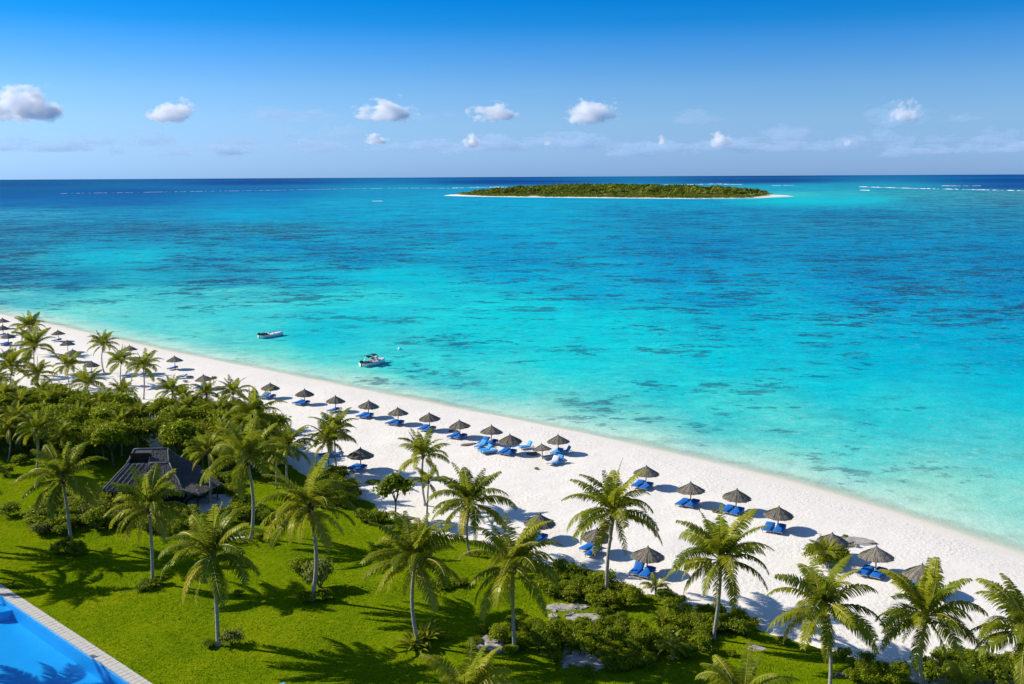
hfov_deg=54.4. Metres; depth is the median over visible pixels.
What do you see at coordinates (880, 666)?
shrub
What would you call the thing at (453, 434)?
sun lounger
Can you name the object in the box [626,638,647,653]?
shrub
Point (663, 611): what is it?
coconut palm
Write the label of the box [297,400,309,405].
sun lounger
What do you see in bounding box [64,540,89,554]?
shrub
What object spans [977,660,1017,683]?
shrub
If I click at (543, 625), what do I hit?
shrub
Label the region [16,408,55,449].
coconut palm
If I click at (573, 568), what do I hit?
shrub
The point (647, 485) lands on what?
sun lounger
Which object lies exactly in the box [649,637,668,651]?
shrub
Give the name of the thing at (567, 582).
shrub
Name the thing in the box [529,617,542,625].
shrub
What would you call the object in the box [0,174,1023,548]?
sea
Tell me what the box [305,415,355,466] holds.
coconut palm
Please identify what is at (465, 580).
shrub
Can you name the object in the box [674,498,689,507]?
sun lounger
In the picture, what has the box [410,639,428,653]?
spiky plant
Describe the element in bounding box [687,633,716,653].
shrub
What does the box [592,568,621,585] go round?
shrub
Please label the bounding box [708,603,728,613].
shrub
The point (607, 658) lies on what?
shrub
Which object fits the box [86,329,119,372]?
coconut palm
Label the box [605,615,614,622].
shrub
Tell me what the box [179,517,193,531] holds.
shrub
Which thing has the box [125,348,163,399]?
coconut palm
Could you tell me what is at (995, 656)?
shrub
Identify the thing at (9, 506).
shrub
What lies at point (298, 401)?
sun lounger
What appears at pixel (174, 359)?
thatched parasol
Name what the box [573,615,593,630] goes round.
shrub
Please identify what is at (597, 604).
shrub
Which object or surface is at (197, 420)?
broadleaf tree
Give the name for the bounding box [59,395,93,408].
broadleaf tree
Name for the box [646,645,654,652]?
shrub
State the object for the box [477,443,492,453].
sun lounger
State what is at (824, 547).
coconut palm
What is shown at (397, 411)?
thatched parasol
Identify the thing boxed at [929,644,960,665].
shrub
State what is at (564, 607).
rock
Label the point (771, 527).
sun lounger
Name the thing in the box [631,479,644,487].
sun lounger
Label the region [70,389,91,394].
broadleaf tree
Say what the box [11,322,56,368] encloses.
coconut palm
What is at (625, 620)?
shrub
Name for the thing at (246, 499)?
shrub
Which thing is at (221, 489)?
shrub
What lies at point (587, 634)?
shrub
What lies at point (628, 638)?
shrub
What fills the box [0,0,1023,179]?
sky
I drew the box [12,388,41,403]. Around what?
broadleaf tree
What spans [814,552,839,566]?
shrub
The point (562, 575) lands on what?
shrub
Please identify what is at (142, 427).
broadleaf tree
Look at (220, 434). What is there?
broadleaf tree
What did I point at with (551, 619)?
shrub
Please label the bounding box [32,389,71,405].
broadleaf tree
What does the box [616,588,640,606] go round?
shrub
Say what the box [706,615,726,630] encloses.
shrub
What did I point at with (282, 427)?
broadleaf tree
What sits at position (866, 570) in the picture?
sun lounger
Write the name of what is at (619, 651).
shrub
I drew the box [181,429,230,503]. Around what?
coconut palm
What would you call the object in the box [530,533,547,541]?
sun lounger
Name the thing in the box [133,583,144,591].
shrub
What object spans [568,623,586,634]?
shrub
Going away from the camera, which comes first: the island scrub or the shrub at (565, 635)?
the shrub at (565, 635)
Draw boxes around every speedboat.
[257,329,282,338]
[359,354,384,366]
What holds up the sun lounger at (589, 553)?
on the sand
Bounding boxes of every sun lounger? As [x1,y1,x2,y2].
[263,394,275,398]
[292,399,303,404]
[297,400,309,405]
[327,407,339,412]
[327,451,343,456]
[347,463,359,471]
[351,464,367,471]
[355,412,367,418]
[361,413,373,418]
[385,419,397,424]
[392,420,404,426]
[417,424,428,429]
[423,426,435,431]
[446,432,459,437]
[453,433,467,439]
[474,439,487,448]
[477,436,490,443]
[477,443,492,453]
[482,448,497,452]
[486,439,498,444]
[497,447,509,454]
[504,449,516,455]
[518,440,534,449]
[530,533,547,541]
[541,453,557,458]
[546,455,559,465]
[550,447,563,453]
[551,454,564,464]
[559,445,572,453]
[578,543,593,550]
[584,545,602,556]
[629,560,644,575]
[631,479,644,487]
[638,565,656,577]
[639,481,653,490]
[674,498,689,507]
[684,498,699,508]
[720,504,734,514]
[729,506,744,515]
[762,521,775,532]
[773,523,786,534]
[857,564,874,575]
[870,566,887,580]
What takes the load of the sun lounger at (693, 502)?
on the sand
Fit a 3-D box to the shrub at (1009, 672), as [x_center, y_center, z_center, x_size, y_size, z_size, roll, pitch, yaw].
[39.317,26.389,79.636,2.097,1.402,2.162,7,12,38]
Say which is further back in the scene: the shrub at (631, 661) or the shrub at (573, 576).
the shrub at (573, 576)
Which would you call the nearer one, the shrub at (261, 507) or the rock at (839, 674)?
the rock at (839, 674)
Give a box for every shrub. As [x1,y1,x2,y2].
[0,501,21,515]
[1,464,14,475]
[2,446,15,455]
[10,454,27,463]
[14,444,30,454]
[19,507,40,520]
[21,514,47,527]
[23,512,41,522]
[26,440,44,449]
[27,522,50,534]
[29,508,54,517]
[39,499,63,508]
[44,491,67,499]
[44,517,65,528]
[49,535,75,553]
[51,522,71,534]
[54,503,64,514]
[55,514,79,525]
[58,499,81,507]
[59,505,82,514]
[62,496,79,504]
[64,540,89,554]
[73,512,87,523]
[76,504,91,513]
[78,499,99,505]
[81,507,108,528]
[85,505,111,521]
[88,498,112,508]
[91,502,111,510]
[96,481,107,490]
[98,494,114,500]
[100,491,117,495]
[104,513,123,525]
[106,495,124,503]
[115,509,132,521]
[117,496,133,503]
[119,500,140,508]
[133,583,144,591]
[136,518,154,531]
[138,577,158,589]
[153,574,169,584]
[165,513,187,521]
[167,519,184,533]
[170,506,182,515]
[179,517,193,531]
[182,504,200,516]
[193,494,207,498]
[200,513,214,523]
[200,638,215,646]
[209,506,227,515]
[213,472,227,481]
[215,483,227,492]
[217,627,245,646]
[222,470,234,482]
[222,485,240,496]
[226,501,243,516]
[229,493,251,503]
[232,588,243,595]
[235,504,255,521]
[251,532,265,539]
[255,504,274,513]
[255,509,270,521]
[288,557,309,575]
[293,589,316,602]
[300,555,335,587]
[313,588,333,599]
[321,471,329,479]
[324,464,335,475]
[329,473,342,480]
[330,464,349,477]
[331,493,347,506]
[332,477,342,484]
[333,486,349,491]
[340,477,360,489]
[345,491,360,503]
[348,488,363,495]
[352,508,371,520]
[363,510,381,521]
[364,479,377,483]
[376,509,389,521]
[385,525,395,529]
[430,576,453,589]
[449,577,469,585]
[471,636,482,644]
[477,623,491,632]
[487,625,511,641]
[488,621,511,631]
[502,644,518,653]
[504,614,525,628]
[510,630,530,637]
[511,635,530,649]
[517,619,535,631]
[528,625,550,636]
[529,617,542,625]
[529,632,549,648]
[533,578,551,590]
[534,571,553,580]
[536,619,550,629]
[542,581,565,597]
[544,638,561,651]
[545,617,564,621]
[545,633,561,645]
[546,618,569,636]
[548,558,568,570]
[550,567,571,584]
[550,650,565,660]
[558,628,576,643]
[559,584,582,601]
[560,579,574,587]
[561,561,587,577]
[563,619,576,628]
[564,636,579,650]
[568,573,587,580]
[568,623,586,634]
[570,575,594,591]
[572,629,596,643]
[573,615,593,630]
[577,663,596,676]
[578,636,600,654]
[581,568,592,575]
[581,583,604,595]
[584,592,605,604]
[586,575,604,583]
[586,622,604,637]
[587,570,600,577]
[591,600,604,608]
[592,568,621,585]
[592,616,612,630]
[593,607,608,615]
[593,636,611,649]
[595,581,617,591]
[596,645,616,656]
[598,588,618,604]
[599,625,626,641]
[599,655,613,663]
[601,660,617,670]
[604,588,621,600]
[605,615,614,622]
[607,602,619,611]
[608,640,625,649]
[612,616,632,628]
[612,622,629,633]
[613,580,630,592]
[613,611,628,618]
[613,653,626,662]
[615,648,626,654]
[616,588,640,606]
[616,661,631,670]
[620,632,634,646]
[621,584,644,598]
[622,650,636,658]
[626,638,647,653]
[626,656,641,667]
[627,617,651,629]
[629,626,644,638]
[633,630,656,644]
[635,653,656,668]
[638,650,657,660]
[644,628,657,638]
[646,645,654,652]
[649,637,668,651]
[652,617,672,628]
[656,588,673,598]
[657,624,678,642]
[661,601,682,614]
[662,596,676,606]
[665,607,684,621]
[666,645,685,656]
[669,637,686,646]
[670,593,686,606]
[671,615,692,628]
[672,622,685,630]
[676,628,697,642]
[677,641,700,657]
[681,603,692,613]
[681,610,697,622]
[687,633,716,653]
[690,612,709,626]
[692,603,711,612]
[692,623,712,634]
[694,630,710,639]
[695,610,713,619]
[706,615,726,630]
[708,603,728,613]
[714,612,732,621]
[722,615,739,631]
[726,649,737,656]
[729,607,749,619]
[732,618,756,635]
[746,616,763,628]
[776,635,791,643]
[801,542,820,558]
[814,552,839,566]
[834,647,852,658]
[835,547,851,561]
[842,667,860,680]
[844,656,861,666]
[854,651,878,668]
[854,659,873,672]
[859,667,886,683]
[871,659,892,675]
[882,669,911,683]
[887,658,913,675]
[909,654,939,676]
[914,661,948,683]
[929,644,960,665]
[939,657,966,667]
[939,661,964,683]
[953,652,982,668]
[957,647,973,657]
[959,648,990,661]
[960,659,991,683]
[976,659,1000,679]
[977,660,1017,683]
[988,652,1006,662]
[995,661,1013,676]
[997,649,1015,665]
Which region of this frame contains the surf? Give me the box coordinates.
[881,187,1019,190]
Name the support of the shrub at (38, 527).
on the lawn at (139, 626)
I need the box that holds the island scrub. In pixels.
[457,182,771,197]
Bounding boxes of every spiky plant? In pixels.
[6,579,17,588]
[389,629,428,654]
[405,617,452,648]
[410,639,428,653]
[421,617,445,639]
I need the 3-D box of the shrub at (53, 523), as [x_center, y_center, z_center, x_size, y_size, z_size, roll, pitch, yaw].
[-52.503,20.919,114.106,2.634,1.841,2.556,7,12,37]
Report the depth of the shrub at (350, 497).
122.48 m
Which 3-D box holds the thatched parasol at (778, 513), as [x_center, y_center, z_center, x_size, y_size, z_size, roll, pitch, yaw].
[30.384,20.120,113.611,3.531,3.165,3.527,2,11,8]
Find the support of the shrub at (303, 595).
on the lawn at (139, 626)
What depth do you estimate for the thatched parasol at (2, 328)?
256.88 m
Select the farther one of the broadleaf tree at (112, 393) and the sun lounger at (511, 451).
the broadleaf tree at (112, 393)
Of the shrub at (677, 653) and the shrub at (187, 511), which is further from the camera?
the shrub at (187, 511)
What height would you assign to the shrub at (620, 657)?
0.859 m
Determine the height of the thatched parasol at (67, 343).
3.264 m
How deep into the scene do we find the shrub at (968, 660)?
80.01 m
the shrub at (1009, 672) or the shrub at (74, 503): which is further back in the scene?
the shrub at (74, 503)
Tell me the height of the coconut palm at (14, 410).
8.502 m
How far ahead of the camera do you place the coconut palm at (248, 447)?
109.09 m
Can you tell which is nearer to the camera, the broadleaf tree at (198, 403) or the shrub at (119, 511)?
the shrub at (119, 511)
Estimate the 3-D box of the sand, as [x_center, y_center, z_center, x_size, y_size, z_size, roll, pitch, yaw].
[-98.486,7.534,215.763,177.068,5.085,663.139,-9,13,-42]
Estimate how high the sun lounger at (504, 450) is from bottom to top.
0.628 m
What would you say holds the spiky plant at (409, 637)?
on the lawn at (139, 626)
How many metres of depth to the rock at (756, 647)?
85.11 m
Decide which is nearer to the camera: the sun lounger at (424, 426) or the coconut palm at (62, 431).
the coconut palm at (62, 431)
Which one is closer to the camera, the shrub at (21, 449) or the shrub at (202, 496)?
the shrub at (202, 496)
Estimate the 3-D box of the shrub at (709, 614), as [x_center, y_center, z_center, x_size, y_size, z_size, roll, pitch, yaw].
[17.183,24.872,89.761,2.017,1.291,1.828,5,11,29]
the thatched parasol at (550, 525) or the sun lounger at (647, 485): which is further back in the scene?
the sun lounger at (647, 485)
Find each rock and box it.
[478,635,503,650]
[489,644,504,652]
[526,451,537,455]
[546,603,571,611]
[560,654,601,666]
[566,613,603,621]
[568,603,589,609]
[571,649,580,654]
[589,662,604,670]
[749,645,766,650]
[835,671,846,677]
[843,536,875,544]
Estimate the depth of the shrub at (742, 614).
89.22 m
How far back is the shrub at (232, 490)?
125.80 m
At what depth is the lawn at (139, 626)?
92.74 m
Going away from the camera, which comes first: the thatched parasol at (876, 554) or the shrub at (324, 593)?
the shrub at (324, 593)
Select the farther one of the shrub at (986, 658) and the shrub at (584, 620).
the shrub at (584, 620)
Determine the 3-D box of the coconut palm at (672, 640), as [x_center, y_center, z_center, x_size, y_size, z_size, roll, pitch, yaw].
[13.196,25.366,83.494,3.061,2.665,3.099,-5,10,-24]
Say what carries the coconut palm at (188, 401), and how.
on the lawn at (139, 626)
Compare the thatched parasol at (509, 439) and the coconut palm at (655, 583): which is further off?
the thatched parasol at (509, 439)
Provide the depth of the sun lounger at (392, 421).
163.11 m
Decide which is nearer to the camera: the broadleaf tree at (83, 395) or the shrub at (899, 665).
the shrub at (899, 665)
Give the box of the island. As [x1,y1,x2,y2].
[444,191,793,198]
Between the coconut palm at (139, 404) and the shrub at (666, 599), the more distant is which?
the coconut palm at (139, 404)
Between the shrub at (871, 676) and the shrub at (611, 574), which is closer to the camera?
the shrub at (871, 676)
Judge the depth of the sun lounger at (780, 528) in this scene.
112.73 m
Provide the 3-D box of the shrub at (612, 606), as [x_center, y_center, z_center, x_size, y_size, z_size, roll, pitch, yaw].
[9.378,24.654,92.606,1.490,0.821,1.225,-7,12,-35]
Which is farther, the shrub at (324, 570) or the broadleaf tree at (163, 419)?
the broadleaf tree at (163, 419)
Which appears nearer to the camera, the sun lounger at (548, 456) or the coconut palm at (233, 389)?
the sun lounger at (548, 456)
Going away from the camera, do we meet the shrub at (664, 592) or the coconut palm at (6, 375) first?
the shrub at (664, 592)
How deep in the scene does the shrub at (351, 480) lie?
126.89 m
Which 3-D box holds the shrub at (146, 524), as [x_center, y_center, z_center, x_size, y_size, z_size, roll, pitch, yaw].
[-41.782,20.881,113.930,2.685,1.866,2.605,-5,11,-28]
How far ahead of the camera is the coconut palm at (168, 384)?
160.74 m
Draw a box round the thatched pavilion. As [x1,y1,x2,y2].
[102,447,220,507]
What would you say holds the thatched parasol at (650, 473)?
on the sand
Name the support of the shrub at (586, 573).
on the lawn at (139, 626)
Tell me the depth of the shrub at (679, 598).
93.08 m
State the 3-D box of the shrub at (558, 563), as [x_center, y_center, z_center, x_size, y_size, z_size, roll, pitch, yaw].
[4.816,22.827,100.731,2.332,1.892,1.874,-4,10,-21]
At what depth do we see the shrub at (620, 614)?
90.68 m
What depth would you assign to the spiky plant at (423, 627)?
86.92 m
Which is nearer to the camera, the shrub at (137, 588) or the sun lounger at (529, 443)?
the shrub at (137, 588)
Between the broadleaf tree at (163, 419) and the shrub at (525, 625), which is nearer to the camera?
the shrub at (525, 625)
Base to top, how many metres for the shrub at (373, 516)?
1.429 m
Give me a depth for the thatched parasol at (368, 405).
166.99 m
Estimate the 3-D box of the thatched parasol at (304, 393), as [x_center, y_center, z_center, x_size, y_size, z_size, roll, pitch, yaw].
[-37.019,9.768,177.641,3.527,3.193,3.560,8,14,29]
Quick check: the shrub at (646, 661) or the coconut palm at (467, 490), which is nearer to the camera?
the shrub at (646, 661)
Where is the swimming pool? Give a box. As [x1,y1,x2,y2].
[0,584,151,683]
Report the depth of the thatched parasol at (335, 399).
171.24 m
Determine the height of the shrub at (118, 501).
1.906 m
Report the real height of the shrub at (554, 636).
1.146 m
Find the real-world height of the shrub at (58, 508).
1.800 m
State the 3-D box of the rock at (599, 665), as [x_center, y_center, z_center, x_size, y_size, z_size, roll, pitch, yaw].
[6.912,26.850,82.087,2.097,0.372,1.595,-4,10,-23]
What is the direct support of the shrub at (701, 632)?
on the lawn at (139, 626)
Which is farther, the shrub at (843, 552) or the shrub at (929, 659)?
the shrub at (843, 552)
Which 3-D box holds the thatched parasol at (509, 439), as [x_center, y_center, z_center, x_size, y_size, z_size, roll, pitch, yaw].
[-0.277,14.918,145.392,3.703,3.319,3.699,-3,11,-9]
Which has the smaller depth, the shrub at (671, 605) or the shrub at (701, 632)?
the shrub at (701, 632)
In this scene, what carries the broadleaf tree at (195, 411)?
on the lawn at (139, 626)
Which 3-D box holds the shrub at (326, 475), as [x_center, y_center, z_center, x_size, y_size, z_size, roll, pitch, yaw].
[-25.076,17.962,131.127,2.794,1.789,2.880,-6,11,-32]
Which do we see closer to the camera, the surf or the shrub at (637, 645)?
the shrub at (637, 645)
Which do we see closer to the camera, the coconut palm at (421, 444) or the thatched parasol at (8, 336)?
the coconut palm at (421, 444)
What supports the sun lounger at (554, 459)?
on the sand
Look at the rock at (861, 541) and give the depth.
109.64 m
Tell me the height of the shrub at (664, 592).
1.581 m
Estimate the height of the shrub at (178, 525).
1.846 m
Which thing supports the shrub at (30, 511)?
on the lawn at (139, 626)
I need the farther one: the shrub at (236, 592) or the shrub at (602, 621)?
the shrub at (236, 592)
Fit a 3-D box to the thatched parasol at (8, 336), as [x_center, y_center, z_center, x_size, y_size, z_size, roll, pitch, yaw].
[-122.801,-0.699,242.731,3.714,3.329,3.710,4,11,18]
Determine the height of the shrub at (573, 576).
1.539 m
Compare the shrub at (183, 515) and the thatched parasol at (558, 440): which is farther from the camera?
the thatched parasol at (558, 440)
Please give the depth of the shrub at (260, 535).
110.74 m
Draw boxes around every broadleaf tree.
[0,394,12,408]
[0,412,24,454]
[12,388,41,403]
[21,402,52,440]
[21,416,54,449]
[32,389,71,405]
[37,403,65,442]
[38,380,71,394]
[39,402,87,448]
[41,419,85,442]
[54,408,88,427]
[58,430,90,463]
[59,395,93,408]
[65,391,94,403]
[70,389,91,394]
[79,417,109,457]
[80,420,116,462]
[82,401,128,450]
[88,399,129,443]
[88,418,139,467]
[89,390,115,402]
[104,391,139,405]
[121,417,160,447]
[124,406,154,446]
[125,416,138,452]
[148,396,177,416]
[149,414,183,447]
[154,422,188,453]
[155,404,191,445]
[157,416,205,457]
[183,432,212,470]
[184,403,209,420]
[187,420,221,459]
[192,398,209,406]
[192,418,213,424]
[200,405,229,423]
[206,408,241,432]
[211,433,232,471]
[220,400,249,409]
[235,433,273,476]
[245,421,283,459]
[258,409,291,428]
[269,427,291,465]
[372,473,415,521]
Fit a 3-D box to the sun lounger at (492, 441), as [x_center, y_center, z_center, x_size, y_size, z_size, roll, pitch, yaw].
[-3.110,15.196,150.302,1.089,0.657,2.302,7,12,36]
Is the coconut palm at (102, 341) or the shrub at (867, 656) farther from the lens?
the coconut palm at (102, 341)
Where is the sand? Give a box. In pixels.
[0,313,1023,683]
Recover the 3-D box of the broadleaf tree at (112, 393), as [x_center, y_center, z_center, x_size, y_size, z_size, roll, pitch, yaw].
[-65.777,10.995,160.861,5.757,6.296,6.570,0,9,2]
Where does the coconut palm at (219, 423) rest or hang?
on the lawn at (139, 626)
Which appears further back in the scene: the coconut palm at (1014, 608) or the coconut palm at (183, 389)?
the coconut palm at (183, 389)
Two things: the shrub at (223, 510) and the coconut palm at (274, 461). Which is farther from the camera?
the coconut palm at (274, 461)
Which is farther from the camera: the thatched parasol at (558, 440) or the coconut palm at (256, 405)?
the thatched parasol at (558, 440)
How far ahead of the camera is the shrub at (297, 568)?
100.53 m
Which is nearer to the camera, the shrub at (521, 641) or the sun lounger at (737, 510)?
the shrub at (521, 641)
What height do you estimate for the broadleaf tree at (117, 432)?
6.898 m
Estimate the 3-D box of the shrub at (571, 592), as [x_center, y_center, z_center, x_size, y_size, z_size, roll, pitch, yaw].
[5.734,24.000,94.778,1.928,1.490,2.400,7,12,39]
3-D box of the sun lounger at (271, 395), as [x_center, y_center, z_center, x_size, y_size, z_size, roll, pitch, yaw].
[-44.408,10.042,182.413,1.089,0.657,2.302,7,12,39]
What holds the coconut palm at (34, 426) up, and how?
on the lawn at (139, 626)
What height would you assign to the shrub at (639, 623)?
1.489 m
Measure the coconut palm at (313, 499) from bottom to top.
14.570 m
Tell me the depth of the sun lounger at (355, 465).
137.68 m
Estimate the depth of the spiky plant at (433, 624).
87.98 m
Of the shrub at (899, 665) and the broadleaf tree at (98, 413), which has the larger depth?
the broadleaf tree at (98, 413)
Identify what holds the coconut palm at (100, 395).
on the lawn at (139, 626)
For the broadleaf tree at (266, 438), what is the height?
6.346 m
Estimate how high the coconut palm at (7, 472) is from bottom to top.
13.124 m
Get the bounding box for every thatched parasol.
[0,318,9,322]
[0,325,9,335]
[0,333,15,344]
[51,330,65,340]
[60,340,74,348]
[66,348,80,355]
[82,361,98,370]
[123,345,137,356]
[166,355,182,368]
[195,374,212,383]
[261,383,278,394]
[294,388,314,400]
[326,395,344,407]
[347,447,373,464]
[358,400,378,413]
[388,407,408,420]
[419,412,440,426]
[449,420,469,433]
[480,424,502,439]
[498,434,521,449]
[523,513,555,532]
[532,443,551,458]
[547,434,569,448]
[580,527,612,543]
[630,545,664,566]
[633,465,658,482]
[676,481,705,500]
[722,488,751,507]
[763,506,793,524]
[816,532,848,548]
[858,545,895,568]
[902,562,940,583]
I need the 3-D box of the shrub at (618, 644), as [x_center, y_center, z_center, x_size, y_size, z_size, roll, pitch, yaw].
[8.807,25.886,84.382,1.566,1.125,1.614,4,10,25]
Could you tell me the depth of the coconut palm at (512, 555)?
82.46 m
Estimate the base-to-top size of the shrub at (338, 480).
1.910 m
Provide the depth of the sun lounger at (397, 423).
162.38 m
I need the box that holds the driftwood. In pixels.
[461,443,476,445]
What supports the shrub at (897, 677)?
on the lawn at (139, 626)
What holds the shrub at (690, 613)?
on the lawn at (139, 626)
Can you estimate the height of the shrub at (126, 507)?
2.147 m
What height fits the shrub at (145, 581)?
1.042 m
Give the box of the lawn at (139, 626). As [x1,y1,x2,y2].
[0,432,918,683]
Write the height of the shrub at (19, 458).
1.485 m
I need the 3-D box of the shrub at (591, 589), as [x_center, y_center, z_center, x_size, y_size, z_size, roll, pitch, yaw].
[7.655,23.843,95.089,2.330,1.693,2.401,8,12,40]
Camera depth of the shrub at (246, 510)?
116.55 m
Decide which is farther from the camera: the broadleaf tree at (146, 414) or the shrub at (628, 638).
the broadleaf tree at (146, 414)
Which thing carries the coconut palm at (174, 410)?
on the lawn at (139, 626)
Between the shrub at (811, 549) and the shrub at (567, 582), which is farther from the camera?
the shrub at (811, 549)
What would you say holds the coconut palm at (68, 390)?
on the lawn at (139, 626)
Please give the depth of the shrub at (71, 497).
121.30 m
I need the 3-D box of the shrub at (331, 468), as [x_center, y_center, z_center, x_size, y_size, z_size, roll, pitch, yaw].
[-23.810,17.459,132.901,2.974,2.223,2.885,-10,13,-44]
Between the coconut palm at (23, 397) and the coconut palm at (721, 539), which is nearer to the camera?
the coconut palm at (721, 539)
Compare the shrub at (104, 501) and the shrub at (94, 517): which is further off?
the shrub at (104, 501)
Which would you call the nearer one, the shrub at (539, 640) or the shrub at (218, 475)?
the shrub at (539, 640)
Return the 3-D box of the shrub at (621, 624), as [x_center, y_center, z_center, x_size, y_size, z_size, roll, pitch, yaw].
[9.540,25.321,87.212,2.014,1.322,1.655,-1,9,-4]
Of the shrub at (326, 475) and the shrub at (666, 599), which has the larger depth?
the shrub at (326, 475)
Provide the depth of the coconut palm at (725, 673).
66.91 m
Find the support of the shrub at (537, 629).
on the lawn at (139, 626)
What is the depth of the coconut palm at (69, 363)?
191.43 m
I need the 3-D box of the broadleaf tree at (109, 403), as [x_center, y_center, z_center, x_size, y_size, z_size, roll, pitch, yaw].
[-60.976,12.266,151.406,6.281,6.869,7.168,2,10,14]
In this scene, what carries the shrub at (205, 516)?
on the lawn at (139, 626)
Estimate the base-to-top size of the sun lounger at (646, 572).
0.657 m
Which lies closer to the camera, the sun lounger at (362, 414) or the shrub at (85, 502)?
the shrub at (85, 502)
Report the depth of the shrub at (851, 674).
79.48 m
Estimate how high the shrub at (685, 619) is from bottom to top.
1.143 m
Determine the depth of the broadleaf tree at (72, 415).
144.96 m
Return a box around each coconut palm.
[0,343,34,382]
[0,364,15,385]
[0,378,26,400]
[0,395,9,413]
[0,399,37,453]
[0,410,22,460]
[0,458,11,495]
[6,386,41,407]
[8,310,45,346]
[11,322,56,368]
[12,407,61,467]
[12,440,106,538]
[16,356,57,385]
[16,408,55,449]
[27,377,52,390]
[42,384,73,402]
[42,419,82,448]
[51,351,86,387]
[57,388,71,402]
[62,400,93,416]
[69,365,106,391]
[81,386,120,406]
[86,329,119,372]
[103,408,136,455]
[103,463,191,578]
[104,346,136,380]
[108,377,137,398]
[123,397,156,446]
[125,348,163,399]
[155,374,192,399]
[158,502,266,646]
[160,403,194,448]
[167,383,196,404]
[173,390,204,441]
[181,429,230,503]
[190,377,222,399]
[199,414,293,538]
[201,394,235,409]
[207,414,238,466]
[215,374,252,401]
[222,386,287,468]
[226,407,244,424]
[247,418,279,460]
[255,453,358,600]
[261,435,296,488]
[263,421,316,483]
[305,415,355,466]
[309,407,358,465]
[359,510,468,644]
[398,428,449,505]
[408,465,443,520]
[418,637,519,683]
[427,462,517,556]
[455,513,562,650]
[561,458,662,591]
[640,572,669,600]
[649,605,678,622]
[652,627,692,659]
[667,504,774,639]
[695,641,799,683]
[766,555,880,683]
[807,534,846,568]
[874,557,988,683]
[937,659,991,683]
[963,573,1023,683]
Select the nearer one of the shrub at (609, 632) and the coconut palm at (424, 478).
the shrub at (609, 632)
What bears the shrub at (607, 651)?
on the lawn at (139, 626)
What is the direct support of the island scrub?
on the island
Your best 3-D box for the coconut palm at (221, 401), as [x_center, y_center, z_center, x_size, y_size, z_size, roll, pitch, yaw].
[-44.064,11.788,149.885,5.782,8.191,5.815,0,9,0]
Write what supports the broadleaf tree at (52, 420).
on the lawn at (139, 626)
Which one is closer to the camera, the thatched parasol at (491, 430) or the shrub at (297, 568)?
the shrub at (297, 568)
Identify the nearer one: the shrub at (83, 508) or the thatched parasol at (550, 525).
the thatched parasol at (550, 525)
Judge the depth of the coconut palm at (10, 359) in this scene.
184.88 m
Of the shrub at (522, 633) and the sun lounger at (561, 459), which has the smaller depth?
the shrub at (522, 633)
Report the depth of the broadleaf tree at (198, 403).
154.35 m
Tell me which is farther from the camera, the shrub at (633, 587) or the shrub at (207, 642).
the shrub at (633, 587)
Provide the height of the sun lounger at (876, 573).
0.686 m
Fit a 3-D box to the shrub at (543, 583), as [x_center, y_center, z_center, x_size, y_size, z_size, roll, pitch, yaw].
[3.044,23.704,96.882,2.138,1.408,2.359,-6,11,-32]
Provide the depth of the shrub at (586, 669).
80.73 m
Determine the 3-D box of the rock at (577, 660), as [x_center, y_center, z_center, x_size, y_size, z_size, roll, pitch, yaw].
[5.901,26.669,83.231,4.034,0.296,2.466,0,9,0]
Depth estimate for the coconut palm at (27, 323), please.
228.54 m
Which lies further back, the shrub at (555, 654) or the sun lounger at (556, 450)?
the sun lounger at (556, 450)
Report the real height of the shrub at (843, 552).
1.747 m
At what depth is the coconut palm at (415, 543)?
83.77 m
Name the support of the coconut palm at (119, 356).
on the sand
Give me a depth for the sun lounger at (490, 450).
145.24 m
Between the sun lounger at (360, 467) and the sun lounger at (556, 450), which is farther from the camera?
the sun lounger at (556, 450)
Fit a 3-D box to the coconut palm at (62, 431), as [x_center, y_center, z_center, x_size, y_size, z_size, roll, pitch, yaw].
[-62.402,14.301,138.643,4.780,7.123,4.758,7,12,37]
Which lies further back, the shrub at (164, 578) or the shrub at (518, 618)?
the shrub at (164, 578)
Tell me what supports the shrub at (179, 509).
on the lawn at (139, 626)
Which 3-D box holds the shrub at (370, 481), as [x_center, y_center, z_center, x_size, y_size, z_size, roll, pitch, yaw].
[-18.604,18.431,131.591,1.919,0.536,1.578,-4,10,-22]
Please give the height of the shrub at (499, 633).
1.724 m
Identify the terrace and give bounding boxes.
[187,494,231,512]
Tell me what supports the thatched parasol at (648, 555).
on the sand
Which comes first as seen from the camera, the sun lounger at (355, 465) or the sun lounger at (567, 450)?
the sun lounger at (355, 465)
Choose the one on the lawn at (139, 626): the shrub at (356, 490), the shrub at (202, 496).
the shrub at (356, 490)
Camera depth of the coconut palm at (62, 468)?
106.50 m
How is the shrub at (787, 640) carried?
on the lawn at (139, 626)
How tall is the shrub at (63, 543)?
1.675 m
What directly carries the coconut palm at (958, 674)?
on the lawn at (139, 626)
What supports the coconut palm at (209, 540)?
on the lawn at (139, 626)
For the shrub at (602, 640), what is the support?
on the lawn at (139, 626)
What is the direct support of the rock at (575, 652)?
on the lawn at (139, 626)
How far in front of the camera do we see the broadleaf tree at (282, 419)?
144.09 m
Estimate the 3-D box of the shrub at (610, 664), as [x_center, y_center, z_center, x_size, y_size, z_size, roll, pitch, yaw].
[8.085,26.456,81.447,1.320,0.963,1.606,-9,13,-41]
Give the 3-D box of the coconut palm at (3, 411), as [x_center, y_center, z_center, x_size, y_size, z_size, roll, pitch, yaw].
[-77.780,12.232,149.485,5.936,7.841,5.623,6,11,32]
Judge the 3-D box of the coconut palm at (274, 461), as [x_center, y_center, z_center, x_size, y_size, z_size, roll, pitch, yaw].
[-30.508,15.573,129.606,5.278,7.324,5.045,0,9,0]
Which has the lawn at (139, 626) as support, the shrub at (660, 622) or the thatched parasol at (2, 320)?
the shrub at (660, 622)

